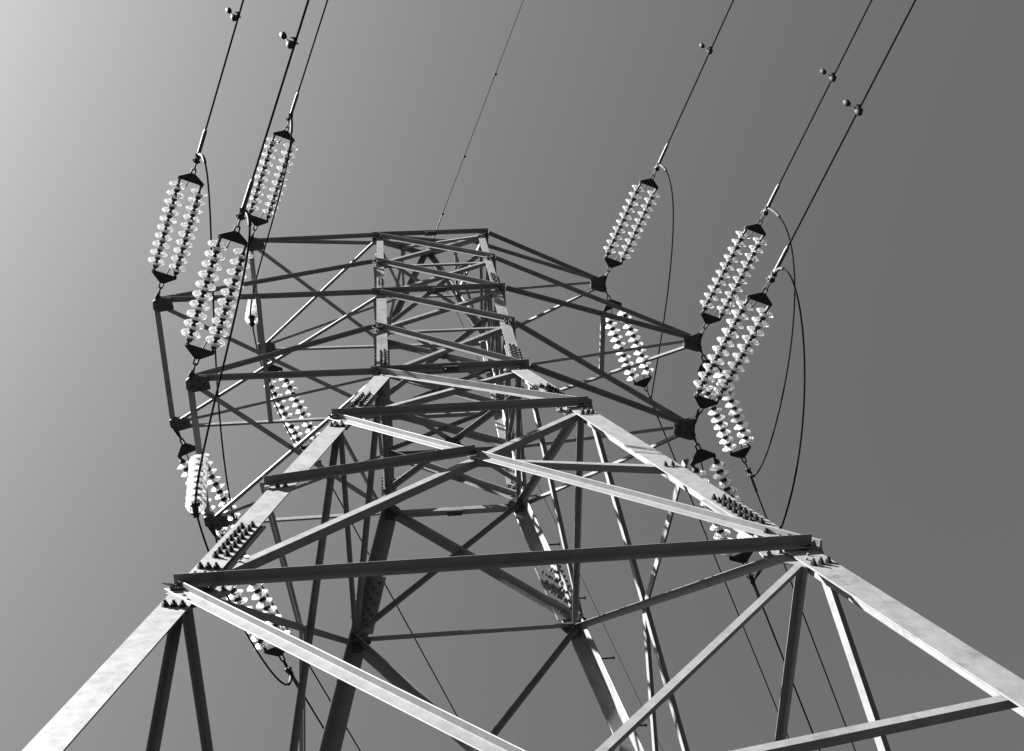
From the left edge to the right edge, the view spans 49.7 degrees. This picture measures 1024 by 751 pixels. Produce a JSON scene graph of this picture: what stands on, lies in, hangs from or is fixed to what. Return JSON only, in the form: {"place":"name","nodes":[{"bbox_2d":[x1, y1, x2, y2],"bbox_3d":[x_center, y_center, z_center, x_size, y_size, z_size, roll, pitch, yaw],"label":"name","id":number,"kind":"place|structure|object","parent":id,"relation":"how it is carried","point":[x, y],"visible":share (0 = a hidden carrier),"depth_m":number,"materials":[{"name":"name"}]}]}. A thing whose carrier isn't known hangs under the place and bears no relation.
{"place":"outdoors","nodes":[
{"label":"outdoors","id":0,"kind":"place"},
{"bbox_2d":[0,0,1023,750],"label":"sky","id":1,"kind":"structure","parent":0,"point":[908,252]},
{"bbox_3d":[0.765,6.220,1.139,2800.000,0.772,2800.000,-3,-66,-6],"label":"ground","id":2,"kind":"structure","parent":0,"visible":0},
{"bbox_2d":[22,228,1023,750],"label":"lattice tower","id":3,"kind":"structure","parent":2,"relation":"on","point":[212,576],"depth_m":10.56,"materials":[{"name":"metal"}]},
{"bbox_2d":[148,173,207,300],"bbox_3d":[-4.440,-1.770,14.517,0.497,0.296,1.929,18,-69,-14],"label":"insulator string","id":4,"kind":"object","parent":3,"relation":"attached to","point":[166,228],"visible":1,"depth_m":14.43,"materials":[{"name":"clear glass"}]},
{"bbox_2d":[190,0,243,177],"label":"conductor wire","id":5,"kind":"object","parent":4,"relation":"attached to","point":[234,17],"visible":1,"depth_m":13.70,"materials":[{"name":"metal"}]},
{"bbox_2d":[195,153,245,554],"bbox_3d":[-3.890,0.014,14.944,0.194,0.711,5.965,-2,-66,-6],"label":"jumper cable","id":6,"kind":"object","parent":5,"relation":"attached to","point":[199,155],"visible":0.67,"depth_m":14.25,"materials":[{"name":"black metal"}]},
{"bbox_2d":[185,454,208,517],"bbox_3d":[-3.503,1.180,12.335,0.330,1.303,0.234,-3,-66,-6],"label":"pilot insulator","id":7,"kind":"object","parent":3,"relation":"hanging from","point":[193,469],"visible":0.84,"depth_m":12.13,"materials":[{"name":"white ceramic"}]},
{"bbox_2d":[194,207,293,685],"bbox_3d":[-3.044,1.248,12.223,0.774,1.441,5.968,-3,-66,-6],"label":"jumper cable","id":8,"kind":"object","parent":7,"relation":"hanging from","point":[247,213],"visible":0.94,"depth_m":11.52,"materials":[{"name":"black metal"}]},
{"bbox_2d":[173,429,240,536],"bbox_3d":[-4.412,1.568,15.890,0.497,0.440,1.933,-23,-65,4],"label":"insulator string","id":9,"kind":"object","parent":3,"relation":"attached to","point":[186,448],"visible":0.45,"depth_m":15.84,"materials":[{"name":"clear glass"}]},
{"bbox_2d":[245,552,360,750],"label":"conductor wire","id":10,"kind":"object","parent":9,"relation":"attached to","point":[315,676],"visible":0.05,"depth_m":17.07,"materials":[{"name":"metal"}]},
{"bbox_2d":[181,231,252,378],"bbox_3d":[-3.298,-0.721,12.152,0.497,0.296,1.929,18,-69,-14],"label":"insulator string","id":11,"kind":"object","parent":3,"relation":"attached to","point":[224,313],"visible":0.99,"depth_m":12.07,"materials":[{"name":"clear glass"}]},
{"bbox_2d":[233,0,309,235],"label":"conductor wire","id":12,"kind":"object","parent":11,"relation":"attached to","point":[290,44],"visible":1,"depth_m":11.28,"materials":[{"name":"metal"}]},
{"bbox_2d":[208,527,290,656],"bbox_3d":[-3.270,2.639,13.535,0.497,0.440,1.933,-23,-65,4],"label":"insulator string","id":13,"kind":"object","parent":3,"relation":"attached to","point":[259,594],"visible":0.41,"depth_m":13.55,"materials":[{"name":"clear glass"}]},
{"bbox_2d":[278,652,323,729],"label":"conductor wire","id":14,"kind":"object","parent":13,"relation":"attached to","point":[288,669],"visible":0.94,"depth_m":13.87,"materials":[{"name":"metal"}]},
{"bbox_2d":[245,299,261,326],"bbox_3d":[-4.007,-1.040,17.174,0.223,1.310,0.311,36,-75,-20],"label":"pilot insulator","id":15,"kind":"object","parent":3,"relation":"hanging from","point":[248,320],"visible":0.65,"depth_m":16.71,"materials":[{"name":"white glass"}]},
{"bbox_2d":[250,113,302,451],"bbox_3d":[-3.572,-0.950,17.112,0.808,1.370,5.898,-3,-66,-6],"label":"jumper cable","id":16,"kind":"object","parent":15,"relation":"hanging from","point":[291,124],"visible":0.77,"depth_m":16.41,"materials":[{"name":"black metal"}]},
{"bbox_2d":[247,130,297,240],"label":"insulator string","id":17,"kind":"object","parent":3,"relation":"attached to","point":[261,178],"visible":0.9,"depth_m":16.94,"materials":[{"name":"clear glass"}]},
{"bbox_2d":[284,0,327,133],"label":"conductor wire","id":18,"kind":"object","parent":17,"relation":"attached to","point":[293,106],"visible":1,"depth_m":16.36,"materials":[{"name":"metal"}]},
{"bbox_2d":[264,359,319,449],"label":"insulator string","id":19,"kind":"object","parent":3,"relation":"attached to","point":[297,404],"visible":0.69,"depth_m":18.37,"materials":[{"name":"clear glass"}]},
{"bbox_2d":[317,459,457,716],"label":"conductor wire","id":20,"kind":"object","parent":19,"relation":"attached to","point":[319,460],"visible":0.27,"depth_m":19.93,"materials":[{"name":"metal"}]},
{"bbox_2d":[428,0,523,248],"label":"earth wire","id":21,"kind":"object","parent":3,"relation":"attached to","point":[464,156],"visible":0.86,"depth_m":19.07,"materials":[{"name":"black metal"}]},
{"bbox_2d":[441,280,662,749],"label":"earth wire","id":22,"kind":"object","parent":3,"relation":"attached to","point":[580,575],"visible":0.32,"depth_m":22.98,"materials":[{"name":"black metal"}]},
{"bbox_2d":[603,285,653,386],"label":"insulator string","id":23,"kind":"object","parent":3,"relation":"attached to","point":[616,338],"visible":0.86,"depth_m":18.59,"materials":[{"name":"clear glass"}]},
{"bbox_2d":[643,384,789,738],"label":"conductor wire","id":24,"kind":"object","parent":23,"relation":"attached to","point":[649,396],"visible":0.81,"depth_m":20.21,"materials":[{"name":"metal"}]},
{"bbox_2d":[603,178,659,281],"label":"insulator string","id":25,"kind":"object","parent":3,"relation":"attached to","point":[619,230],"visible":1,"depth_m":17.87,"materials":[{"name":"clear glass"}]},
{"bbox_2d":[649,0,733,181],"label":"conductor wire","id":26,"kind":"object","parent":25,"relation":"attached to","point":[709,52],"visible":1,"depth_m":17.06,"materials":[{"name":"metal"}]},
{"bbox_2d":[650,162,673,399],"bbox_3d":[2.367,-1.278,17.820,0.193,1.132,4.092,-2,-66,-6],"label":"jumper cable","id":27,"kind":"object","parent":26,"relation":"attached to","point":[663,167],"visible":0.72,"depth_m":17.21,"materials":[{"name":"black metal"}]},
{"bbox_2d":[690,432,752,562],"bbox_3d":[2.565,1.511,13.739,0.497,0.440,1.933,-23,-65,4],"label":"insulator string","id":28,"kind":"object","parent":3,"relation":"attached to","point":[701,455],"visible":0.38,"depth_m":13.66,"materials":[{"name":"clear glass"}]},
{"bbox_2d":[742,559,820,750],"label":"conductor wire","id":29,"kind":"object","parent":28,"relation":"attached to","point":[750,576],"visible":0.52,"depth_m":14.35,"materials":[{"name":"metal"}]},
{"bbox_2d":[697,344,753,458],"bbox_3d":[3.074,0.373,16.266,0.497,0.440,1.933,-23,-65,4],"label":"insulator string","id":30,"kind":"object","parent":3,"relation":"attached to","point":[738,418],"visible":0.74,"depth_m":16.31,"materials":[{"name":"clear glass"}]},
{"bbox_2d":[741,455,855,750],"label":"conductor wire","id":31,"kind":"object","parent":30,"relation":"attached to","point":[747,470],"visible":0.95,"depth_m":17.45,"materials":[{"name":"metal"}]},
{"bbox_2d":[691,292,773,426],"bbox_3d":[2.540,-0.139,13.126,0.497,0.296,1.929,18,-69,-14],"label":"insulator string","id":32,"kind":"object","parent":3,"relation":"attached to","point":[711,368],"visible":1,"depth_m":13.04,"materials":[{"name":"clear glass"}]},
{"bbox_2d":[760,0,915,296],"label":"conductor wire","id":33,"kind":"object","parent":32,"relation":"attached to","point":[858,112],"visible":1,"depth_m":12.06,"materials":[{"name":"metal"}]},
{"bbox_2d":[750,267,805,583],"bbox_3d":[3.122,0.805,13.036,0.204,0.970,4.217,-3,-66,-6],"label":"jumper cable","id":34,"kind":"object","parent":33,"relation":"attached to","point":[778,269],"visible":0.89,"depth_m":12.38,"materials":[{"name":"black metal"}]},
{"bbox_2d":[698,223,766,339],"bbox_3d":[3.049,-1.277,15.653,0.497,0.296,1.929,18,-69,-14],"label":"insulator string","id":35,"kind":"object","parent":3,"relation":"attached to","point":[708,319],"visible":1,"depth_m":15.56,"materials":[{"name":"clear glass"}]},
{"bbox_2d":[756,0,871,227],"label":"conductor wire","id":36,"kind":"object","parent":35,"relation":"attached to","point":[832,78],"visible":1,"depth_m":14.70,"materials":[{"name":"metal"}]},
{"bbox_2d":[747,205,794,477],"bbox_3d":[3.628,-0.227,15.480,0.172,1.207,4.092,-3,-66,-6],"label":"jumper cable","id":37,"kind":"object","parent":36,"relation":"attached to","point":[776,213],"visible":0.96,"depth_m":14.92,"materials":[{"name":"black metal"}]}
]}

